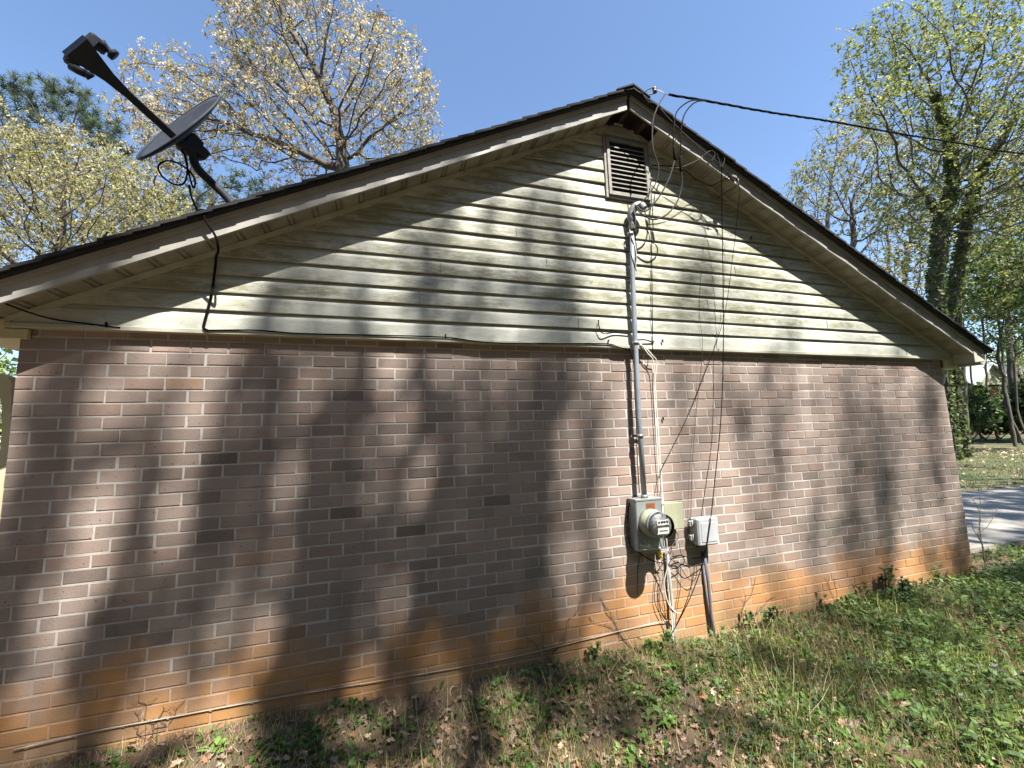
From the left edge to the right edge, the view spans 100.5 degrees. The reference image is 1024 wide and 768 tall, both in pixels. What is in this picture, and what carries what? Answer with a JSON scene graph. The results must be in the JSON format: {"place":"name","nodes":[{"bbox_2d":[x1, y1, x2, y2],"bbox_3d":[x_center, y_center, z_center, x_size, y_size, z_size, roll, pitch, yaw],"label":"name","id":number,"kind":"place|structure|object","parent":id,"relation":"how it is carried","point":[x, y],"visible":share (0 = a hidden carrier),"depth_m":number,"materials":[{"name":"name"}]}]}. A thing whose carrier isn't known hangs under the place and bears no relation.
{"place":"outdoors","nodes":[
{"label":"outdoors","id":0,"kind":"place"},
{"bbox_2d":[0,0,1023,441],"label":"sky","id":1,"kind":"structure","parent":0,"point":[495,62],"materials":[{"name":"blue"}]},
{"bbox_2d":[24,433,1023,767],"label":"ground","id":2,"kind":"structure","parent":0,"point":[989,443],"depth_m":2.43,"materials":[{"name":"green plant"}]},
{"bbox_2d":[0,348,17,442],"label":"distant woods","id":3,"kind":"object","parent":2,"relation":"on","point":[5,369],"depth_m":29.83,"materials":[{"name":"green plant"}]},
{"bbox_2d":[0,347,18,434],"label":"leafy tree","id":4,"kind":"object","parent":2,"relation":"on","point":[7,362],"visible":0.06,"depth_m":11.23,"materials":[{"name":"green plant"}]},
{"bbox_2d":[0,69,137,248],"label":"pine tree","id":5,"kind":"object","parent":2,"relation":"on","point":[89,120],"visible":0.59,"depth_m":29.61,"materials":[{"name":"green plant"}]},
{"bbox_2d":[0,94,192,267],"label":"young maple","id":6,"kind":"object","parent":2,"relation":"on","point":[60,239],"visible":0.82,"depth_m":13.52,"materials":[{"name":"yellow plant"}]},
{"bbox_2d":[0,114,195,261],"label":"young maple","id":7,"kind":"object","parent":2,"relation":"on","point":[80,231],"visible":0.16,"depth_m":19.26,"materials":[{"name":"yellow plant"}]},
{"bbox_2d":[79,145,228,237],"bbox_3d":[-15.590,-3.005,18.369,6.104,15.144,4.309,-3,-7,8],"label":"young maple","id":8,"kind":"object","parent":2,"relation":"on","point":[179,179],"visible":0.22,"depth_m":18.78,"materials":[{"name":"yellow plant"}]},
{"bbox_2d":[165,164,278,211],"bbox_3d":[-22.378,-5.392,32.698,8.809,23.924,4.585,-2,-7,-1],"label":"pine tree","id":9,"kind":"object","parent":2,"relation":"on","point":[250,186],"visible":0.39,"depth_m":33.18,"materials":[{"name":"green plant"}]},
{"bbox_2d":[97,0,444,186],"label":"oak tree","id":10,"kind":"object","parent":2,"relation":"on","point":[340,143],"visible":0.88,"depth_m":16.22,"materials":[{"name":"yellow plant"}]},
{"bbox_2d":[0,83,993,767],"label":"brick house","id":11,"kind":"structure","parent":2,"relation":"on","point":[194,517],"depth_m":3.02,"materials":[{"name":"brick"}]},
{"bbox_2d":[5,303,119,327],"bbox_3d":[-2.546,-0.396,2.370,0.561,0.125,0.105,3,-9,-37],"label":"eave cable","id":12,"kind":"object","parent":11,"relation":"attached to","point":[58,319],"visible":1,"depth_m":2.40,"materials":[{"name":"black rubber"}]},
{"bbox_2d":[62,32,233,202],"bbox_3d":[-2.050,-1.534,2.528,0.515,0.716,0.900,-2,-7,0],"label":"satellite dish","id":13,"kind":"object","parent":11,"relation":"attached to","point":[82,50],"visible":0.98,"depth_m":2.50,"materials":[{"name":"grey metal"}]},
{"bbox_2d":[132,696,185,741],"bbox_3d":[-1.957,1.834,2.352,0.256,0.278,0.008,0,-7,-17],"label":"dead vine","id":14,"kind":"object","parent":11,"relation":"attached to","point":[152,719],"visible":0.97,"depth_m":2.34,"materials":[{"name":"brown plant"}]},
{"bbox_2d":[188,185,207,217],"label":"roof cable","id":15,"kind":"object","parent":11,"relation":"on","point":[197,209],"visible":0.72,"depth_m":2.76,"materials":[{"name":"black rubber"}]},
{"bbox_2d":[201,213,219,331],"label":"dish cable","id":16,"kind":"object","parent":11,"relation":"hanging from","point":[214,272],"visible":1,"depth_m":2.63,"materials":[{"name":"black rubber"}]},
{"bbox_2d":[12,619,670,750],"bbox_3d":[-0.640,1.785,2.771,3.982,0.231,0.024,0,-7,-17],"label":"white cable","id":17,"kind":"object","parent":11,"relation":"attached to","point":[316,691],"visible":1,"depth_m":2.57,"materials":[{"name":"white plastic"}]},
{"bbox_2d":[208,329,628,350],"bbox_3d":[-0.459,-0.313,3.068,2.984,0.056,0.021,0,-7,-17],"label":"siding cable","id":18,"kind":"object","parent":11,"relation":"attached to","point":[397,335],"visible":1,"depth_m":2.94,"materials":[{"name":"black rubber"}]},
{"bbox_2d":[525,603,579,662],"bbox_3d":[0.305,1.808,3.068,0.440,0.402,0.008,0,-7,-17],"label":"dead vine","id":19,"kind":"object","parent":11,"relation":"attached to","point":[551,644],"visible":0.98,"depth_m":3.05,"materials":[{"name":"brown plant"}]},
{"bbox_2d":[590,597,630,645],"bbox_3d":[0.737,1.798,3.205,0.346,0.391,0.008,0,-7,-17],"label":"dead vine","id":20,"kind":"object","parent":11,"relation":"attached to","point":[615,627],"visible":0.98,"depth_m":3.22,"materials":[{"name":"brown plant"}]},
{"bbox_2d":[598,320,628,334],"bbox_3d":[0.834,-0.460,3.497,0.292,0.118,0.017,1,-8,-21],"label":"hook wire","id":21,"kind":"object","parent":11,"relation":"attached to","point":[611,332],"visible":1,"depth_m":3.48,"materials":[{"name":"white rubber"}]},
{"bbox_2d":[629,349,639,492],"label":"black cable","id":22,"kind":"object","parent":11,"relation":"attached to","point":[636,424],"visible":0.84,"depth_m":3.46,"materials":[{"name":"rubber"}]},
{"bbox_2d":[622,201,647,494],"bbox_3d":[1.069,-0.332,3.524,0.268,2.485,0.114,-2,-7,0],"label":"service conduit","id":23,"kind":"object","parent":11,"relation":"attached to","point":[631,216],"visible":0.91,"depth_m":3.50,"materials":[{"name":"grey metal"}]},
{"bbox_2d":[627,495,674,551],"bbox_3d":[1.081,1.066,3.258,0.243,0.415,0.301,0,-7,-17],"label":"electric meter","id":24,"kind":"object","parent":11,"relation":"attached to","point":[652,526],"visible":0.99,"depth_m":3.26,"materials":[{"name":"grey metal"}]},
{"bbox_2d":[637,555,640,594],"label":"black cable","id":25,"kind":"object","parent":24,"relation":"hanging from","point":[637,577],"visible":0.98,"depth_m":3.31,"materials":[{"name":"rubber"}]},
{"bbox_2d":[627,494,664,563],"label":"black cable","id":26,"kind":"object","parent":24,"relation":"attached to","point":[628,535],"visible":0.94,"depth_m":3.32,"materials":[{"name":"rubber"}]},
{"bbox_2d":[649,188,652,354],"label":"phone cable","id":27,"kind":"object","parent":11,"relation":"attached to","point":[651,273],"visible":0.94,"depth_m":3.68,"materials":[{"name":"black rubber"}]},
{"bbox_2d":[640,343,673,640],"bbox_3d":[1.183,0.822,3.413,0.109,2.353,0.125,-8,-10,42],"label":"white cable","id":28,"kind":"object","parent":11,"relation":"attached to","point":[659,483],"visible":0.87,"depth_m":3.49,"materials":[{"name":"white plastic"}]},
{"bbox_2d":[640,344,680,613],"bbox_3d":[1.202,0.725,3.408,0.176,2.140,0.123,3,-8,-33],"label":"white cable","id":29,"kind":"object","parent":11,"relation":"attached to","point":[661,474],"visible":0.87,"depth_m":3.49,"materials":[{"name":"white plastic"}]},
{"bbox_2d":[657,563,668,628],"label":"grey cable","id":30,"kind":"object","parent":11,"relation":"attached to","point":[659,596],"visible":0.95,"depth_m":3.34,"materials":[{"name":"grey plastic"}]},
{"bbox_2d":[654,560,672,637],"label":"black cable","id":31,"kind":"object","parent":11,"relation":"attached to","point":[654,597],"visible":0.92,"depth_m":3.33,"materials":[{"name":"rubber"}]},
{"bbox_2d":[661,501,684,529],"bbox_3d":[1.294,1.057,3.439,0.220,0.210,0.089,0,-7,-17],"label":"utility box","id":32,"kind":"object","parent":11,"relation":"attached to","point":[673,510],"visible":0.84,"depth_m":3.40,"materials":[{"name":"beige metal"}]},
{"bbox_2d":[655,530,678,563],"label":"grey cable","id":33,"kind":"object","parent":32,"relation":"hanging from","point":[669,549],"visible":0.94,"depth_m":3.34,"materials":[{"name":"grey plastic"}]},
{"bbox_2d":[675,563,680,625],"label":"black cable","id":34,"kind":"object","parent":11,"relation":"attached to","point":[678,597],"visible":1,"depth_m":3.38,"materials":[{"name":"rubber"}]},
{"bbox_2d":[669,558,696,580],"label":"black cable","id":35,"kind":"object","parent":11,"relation":"hanging from","point":[684,573],"visible":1,"depth_m":3.40,"materials":[{"name":"rubber"}]},
{"bbox_2d":[646,155,723,668],"bbox_3d":[1.385,-0.036,3.477,1.183,4.075,0.249,0,-7,-17],"label":"phone cable","id":36,"kind":"object","parent":11,"relation":"hanging from","point":[721,413],"visible":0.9,"depth_m":3.65,"materials":[{"name":"black rubber"}]},
{"bbox_2d":[640,90,733,177],"bbox_3d":[1.538,-2.173,3.704,0.942,0.645,0.025,1,-7,-19],"label":"edge wire","id":37,"kind":"object","parent":11,"relation":"attached to","point":[686,135],"visible":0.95,"depth_m":3.68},
{"bbox_2d":[669,549,705,568],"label":"black cable","id":38,"kind":"object","parent":11,"relation":"attached to","point":[684,559],"visible":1,"depth_m":3.40,"materials":[{"name":"rubber"}]},
{"bbox_2d":[651,165,737,197],"bbox_3d":[1.655,-1.859,3.894,0.796,0.284,0.140,-2,-7,-1],"label":"coil wire","id":39,"kind":"object","parent":11,"relation":"attached to","point":[699,180],"visible":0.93,"depth_m":3.88,"materials":[{"name":"black rubber"}]},
{"bbox_2d":[668,150,724,168],"bbox_3d":[1.609,-1.950,3.714,0.619,0.266,0.018,0,-7,-17],"label":"coil wire","id":40,"kind":"object","parent":11,"relation":"attached to","point":[711,160],"visible":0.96,"depth_m":3.77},
{"bbox_2d":[688,224,709,541],"bbox_3d":[1.651,-0.114,3.718,0.553,2.859,0.046,0,-7,-17],"label":"phone cable","id":41,"kind":"object","parent":11,"relation":"attached to","point":[698,387],"visible":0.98,"depth_m":3.71,"materials":[{"name":"black rubber"}]},
{"bbox_2d":[688,516,718,546],"bbox_3d":[1.562,1.214,3.486,0.231,0.248,0.118,0,-7,-17],"label":"telephone box","id":42,"kind":"object","parent":11,"relation":"attached to","point":[699,530],"visible":0.99,"depth_m":3.44,"materials":[{"name":"grey plastic"}]},
{"bbox_2d":[678,541,703,566],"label":"black cable","id":43,"kind":"object","parent":42,"relation":"hanging from","point":[684,560],"visible":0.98,"depth_m":3.41,"materials":[{"name":"black rubber"}]},
{"bbox_2d":[701,551,714,635],"bbox_3d":[1.599,1.718,3.467,0.062,0.683,0.032,-3,-7,5],"label":"cable riser","id":44,"kind":"object","parent":11,"relation":"attached to","point":[710,610],"visible":0.84,"depth_m":3.46,"materials":[{"name":"grey plastic"}]},
{"bbox_2d":[717,159,737,184],"bbox_3d":[1.934,-1.905,3.825,0.211,0.222,0.028,0,-7,-17],"label":"coil wire","id":45,"kind":"object","parent":11,"relation":"attached to","point":[729,175],"visible":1,"depth_m":3.82,"materials":[{"name":"black rubber"}]},
{"bbox_2d":[737,577,772,628],"bbox_3d":[2.066,1.861,3.616,0.460,0.416,0.008,0,-7,-17],"label":"dead vine","id":46,"kind":"object","parent":11,"relation":"attached to","point":[743,606],"visible":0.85,"depth_m":3.58,"materials":[{"name":"brown plant"}]},
{"bbox_2d":[819,576,836,605],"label":"dead vine","id":47,"kind":"object","parent":11,"relation":"attached to","point":[830,589],"visible":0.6,"depth_m":3.88,"materials":[{"name":"brown plant"}]},
{"bbox_2d":[634,86,1023,219],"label":"service drop","id":48,"kind":"object","parent":11,"relation":"attached to","point":[655,90],"visible":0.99,"depth_m":3.74,"materials":[{"name":"black rubber"}]},
{"bbox_2d":[11,571,996,767],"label":"straw debris","id":49,"kind":"object","parent":2,"relation":"on","point":[425,692],"visible":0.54,"depth_m":2.63,"materials":[{"name":"beige plant"}]},
{"bbox_2d":[69,446,1023,767],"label":"leaf litter","id":50,"kind":"object","parent":2,"relation":"on","point":[535,748],"visible":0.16,"depth_m":2.33,"materials":[{"name":"brown plant"}]},
{"bbox_2d":[586,641,601,659],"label":"wall weed","id":51,"kind":"object","parent":2,"relation":"on","point":[593,650],"depth_m":3.07,"materials":[{"name":"green plant"}]},
{"bbox_2d":[607,650,631,681],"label":"dry stalk","id":52,"kind":"object","parent":2,"relation":"on","point":[614,666],"visible":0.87,"depth_m":2.81,"materials":[{"name":"plant"}]},
{"bbox_2d":[659,629,675,646],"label":"wall weed","id":53,"kind":"object","parent":2,"relation":"on","point":[666,635],"depth_m":3.22,"materials":[{"name":"green plant"}]},
{"bbox_2d":[665,549,675,642],"bbox_3d":[1.252,1.675,3.349,0.034,0.719,0.048,-3,-7,11],"label":"ground pipe","id":54,"kind":"object","parent":2,"relation":"on","point":[671,597],"visible":0.8,"depth_m":3.35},
{"bbox_2d":[741,608,757,627],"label":"wall weed","id":55,"kind":"object","parent":2,"relation":"on","point":[750,614],"depth_m":3.50,"materials":[{"name":"green plant"}]},
{"bbox_2d":[742,599,770,654],"bbox_3d":[1.793,1.801,3.103,0.269,0.458,0.006,0,-7,-17],"label":"dry stalk","id":56,"kind":"object","parent":2,"relation":"on","point":[758,633],"visible":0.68,"depth_m":3.08,"materials":[{"name":"plant"}]},
{"bbox_2d":[758,604,777,628],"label":"wall weed","id":57,"kind":"object","parent":2,"relation":"on","point":[766,614],"depth_m":3.46,"materials":[{"name":"green plant"}]},
{"bbox_2d":[795,111,874,229],"bbox_3d":[25.631,-8.291,33.104,5.985,26.546,5.113,-4,-7,17],"label":"sparse tree","id":58,"kind":"object","parent":2,"relation":"on","point":[827,222],"visible":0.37,"depth_m":33.83,"materials":[{"name":"green plant"}]},
{"bbox_2d":[780,112,954,255],"bbox_3d":[21.637,-5.976,24.953,9.303,20.216,7.148,0,-7,-17],"label":"sweetgum tree","id":59,"kind":"object","parent":2,"relation":"on","point":[852,222],"visible":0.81,"depth_m":25.70,"materials":[{"name":"green plant"}]},
{"bbox_2d":[878,564,899,589],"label":"wall weed","id":60,"kind":"object","parent":2,"relation":"on","point":[884,577],"depth_m":4.01,"materials":[{"name":"green plant"}]},
{"bbox_2d":[857,179,931,281],"bbox_3d":[33.800,-6.546,37.088,6.355,23.544,5.503,-5,-8,26],"label":"sparse tree","id":61,"kind":"object","parent":2,"relation":"on","point":[888,242],"visible":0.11,"depth_m":37.95,"materials":[{"name":"green plant"}]},
{"bbox_2d":[892,576,914,595],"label":"wall weed","id":62,"kind":"object","parent":2,"relation":"on","point":[903,583],"depth_m":3.86,"materials":[{"name":"green plant"}]},
{"bbox_2d":[860,168,963,285],"bbox_3d":[29.761,-5.795,31.409,5.991,20.905,5.006,-4,-7,15],"label":"sparse tree","id":63,"kind":"object","parent":2,"relation":"on","point":[905,274],"visible":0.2,"depth_m":31.82,"materials":[{"name":"green plant"}]},
{"bbox_2d":[820,0,1023,459],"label":"ivy clad tree","id":64,"kind":"object","parent":2,"relation":"on","point":[945,219],"visible":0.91,"depth_m":18.65,"materials":[{"name":"green plant"}]},
{"bbox_2d":[872,227,990,299],"bbox_3d":[26.798,-2.941,27.655,5.355,14.432,6.644,0,-7,-17],"label":"leafy tree","id":65,"kind":"object","parent":2,"relation":"on","point":[918,278],"visible":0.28,"depth_m":28.07,"materials":[{"name":"green plant"}]},
{"bbox_2d":[927,564,943,585],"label":"wall weed","id":66,"kind":"object","parent":2,"relation":"on","point":[938,575],"depth_m":4.14,"materials":[{"name":"green plant"}]},
{"bbox_2d":[885,142,1023,447],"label":"leafy tree","id":67,"kind":"object","parent":2,"relation":"on","point":[908,261],"visible":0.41,"depth_m":22.66,"materials":[{"name":"green plant"}]},
{"bbox_2d":[903,51,1023,457],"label":"ivy clad tree","id":68,"kind":"object","parent":2,"relation":"on","point":[956,272],"visible":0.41,"depth_m":19.78,"materials":[{"name":"green plant"}]},
{"bbox_2d":[946,270,995,438],"bbox_3d":[36.385,-3.202,33.434,4.158,15.728,4.126,-6,-8,33],"label":"slim tree","id":69,"kind":"object","parent":2,"relation":"on","point":[970,370],"visible":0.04,"depth_m":33.93,"materials":[{"name":"green plant"}]},
{"bbox_2d":[962,381,994,436],"bbox_3d":[27.829,1.880,26.997,3.010,4.472,4.345,0,-7,-17],"label":"evergreen shrub","id":70,"kind":"object","parent":2,"relation":"on","point":[974,416],"visible":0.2,"depth_m":25.71,"materials":[{"name":"green plant"}]},
{"bbox_2d":[968,494,997,563],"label":"bare sapling","id":71,"kind":"object","parent":2,"relation":"on","point":[979,536],"visible":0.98,"depth_m":4.82,"materials":[{"name":"brown plant"}]},
{"bbox_2d":[960,381,1006,443],"bbox_3d":[31.895,1.950,29.967,3.791,4.805,3.817,-7,-9,36],"label":"evergreen shrub","id":72,"kind":"object","parent":2,"relation":"on","point":[993,402],"visible":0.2,"depth_m":28.81,"materials":[{"name":"green plant"}]},
{"bbox_2d":[945,226,1023,318],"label":"leafy tree","id":73,"kind":"object","parent":2,"relation":"on","point":[996,268],"visible":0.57,"depth_m":24.00,"materials":[{"name":"green plant"}]},
{"bbox_2d":[948,261,1023,441],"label":"slim tree","id":74,"kind":"object","parent":2,"relation":"on","point":[986,385],"visible":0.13,"depth_m":29.99,"materials":[{"name":"green plant"}]},
{"bbox_2d":[948,237,1023,346],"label":"leafy tree","id":75,"kind":"object","parent":2,"relation":"on","point":[964,309],"visible":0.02,"depth_m":31.71,"materials":[{"name":"green plant"}]},
{"bbox_2d":[955,163,1023,281],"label":"leafy tree","id":76,"kind":"object","parent":2,"relation":"on","point":[1010,218],"visible":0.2,"depth_m":27.39,"materials":[{"name":"green plant"}]},
{"bbox_2d":[956,449,1023,582],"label":"lawn grass","id":77,"kind":"structure","parent":2,"relation":"on","point":[991,461],"depth_m":12.99,"materials":[{"name":"green plant"}]},
{"bbox_2d":[971,397,1010,440],"bbox_3d":[35.092,2.619,32.017,3.430,3.775,4.385,0,-7,-17],"label":"evergreen shrub","id":78,"kind":"object","parent":2,"relation":"on","point":[989,433],"visible":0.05,"depth_m":31.30,"materials":[{"name":"green plant"}]},
{"bbox_2d":[961,139,1023,441],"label":"sparse tree","id":79,"kind":"object","parent":2,"relation":"on","point":[1010,375],"visible":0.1,"depth_m":29.64,"materials":[{"name":"green plant"}]},
{"bbox_2d":[962,283,1023,446],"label":"leafy tree","id":80,"kind":"object","parent":2,"relation":"on","point":[998,362],"visible":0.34,"depth_m":25.69,"materials":[{"name":"green plant"}]},
{"bbox_2d":[962,253,1023,444],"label":"slim tree","id":81,"kind":"object","parent":2,"relation":"on","point":[1005,409],"visible":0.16,"depth_m":26.97,"materials":[{"name":"green plant"}]},
{"bbox_2d":[966,362,1023,434],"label":"neighbour house","id":82,"kind":"structure","parent":2,"relation":"on","point":[978,372],"depth_m":39.01,"materials":[{"name":"brick"}]},
{"bbox_2d":[968,207,1023,335],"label":"leafy tree","id":83,"kind":"object","parent":2,"relation":"on","point":[1004,297],"visible":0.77,"depth_m":23.27,"materials":[{"name":"green plant"}]},
{"bbox_2d":[971,322,1023,367],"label":"distant woods","id":84,"kind":"object","parent":2,"relation":"on","point":[1019,363],"depth_m":59.39,"materials":[{"name":"green plant"}]},
{"bbox_2d":[974,429,1022,438],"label":"evergreen shrub","id":85,"kind":"object","parent":2,"relation":"on","point":[997,430],"visible":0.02,"depth_m":32.64,"materials":[{"name":"green plant"}]},
{"bbox_2d":[974,276,1023,433],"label":"slim tree","id":86,"kind":"object","parent":2,"relation":"on","point":[1016,393],"visible":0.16,"depth_m":27.98,"materials":[{"name":"green plant"}]},
{"bbox_2d":[981,389,1022,440],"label":"evergreen shrub","id":87,"kind":"object","parent":2,"relation":"on","point":[1000,395],"visible":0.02,"depth_m":31.30,"materials":[{"name":"green plant"}]},
{"bbox_2d":[985,339,1023,395],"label":"leafy tree","id":88,"kind":"object","parent":2,"relation":"on","point":[1018,369],"visible":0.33,"depth_m":38.59,"materials":[{"name":"green plant"}]},
{"bbox_2d":[986,304,1022,348],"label":"leafy tree","id":89,"kind":"object","parent":2,"relation":"on","point":[992,329],"visible":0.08,"depth_m":35.35,"materials":[{"name":"green plant"}]},
{"bbox_2d":[988,394,1023,433],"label":"evergreen shrub","id":90,"kind":"object","parent":2,"relation":"on","point":[1005,424],"visible":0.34,"depth_m":29.01,"materials":[{"name":"green plant"}]},
{"bbox_2d":[1002,374,1023,421],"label":"evergreen shrub","id":91,"kind":"object","parent":2,"relation":"on","point":[1020,392],"visible":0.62,"depth_m":28.93,"materials":[{"name":"green plant"}]},
{"bbox_2d":[961,486,1023,552],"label":"driveway","id":92,"kind":"structure","parent":0,"point":[1006,526],"depth_m":7.09,"materials":[{"name":"concrete"}]},
{"bbox_3d":[2.020,-1.835,3.852,0.058,0.121,0.038,0,-7,-17],"label":"eave hook","id":93,"kind":"object","parent":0,"visible":0},
{"bbox_2d":[660,181,739,496],"bbox_3d":[1.615,-0.430,3.680,1.008,2.808,0.154,-1,-7,-8],"label":"phone cable","id":94,"kind":"object","parent":93,"relation":"hanging from","point":[715,344],"visible":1,"depth_m":3.77,"materials":[{"name":"black rubber"}]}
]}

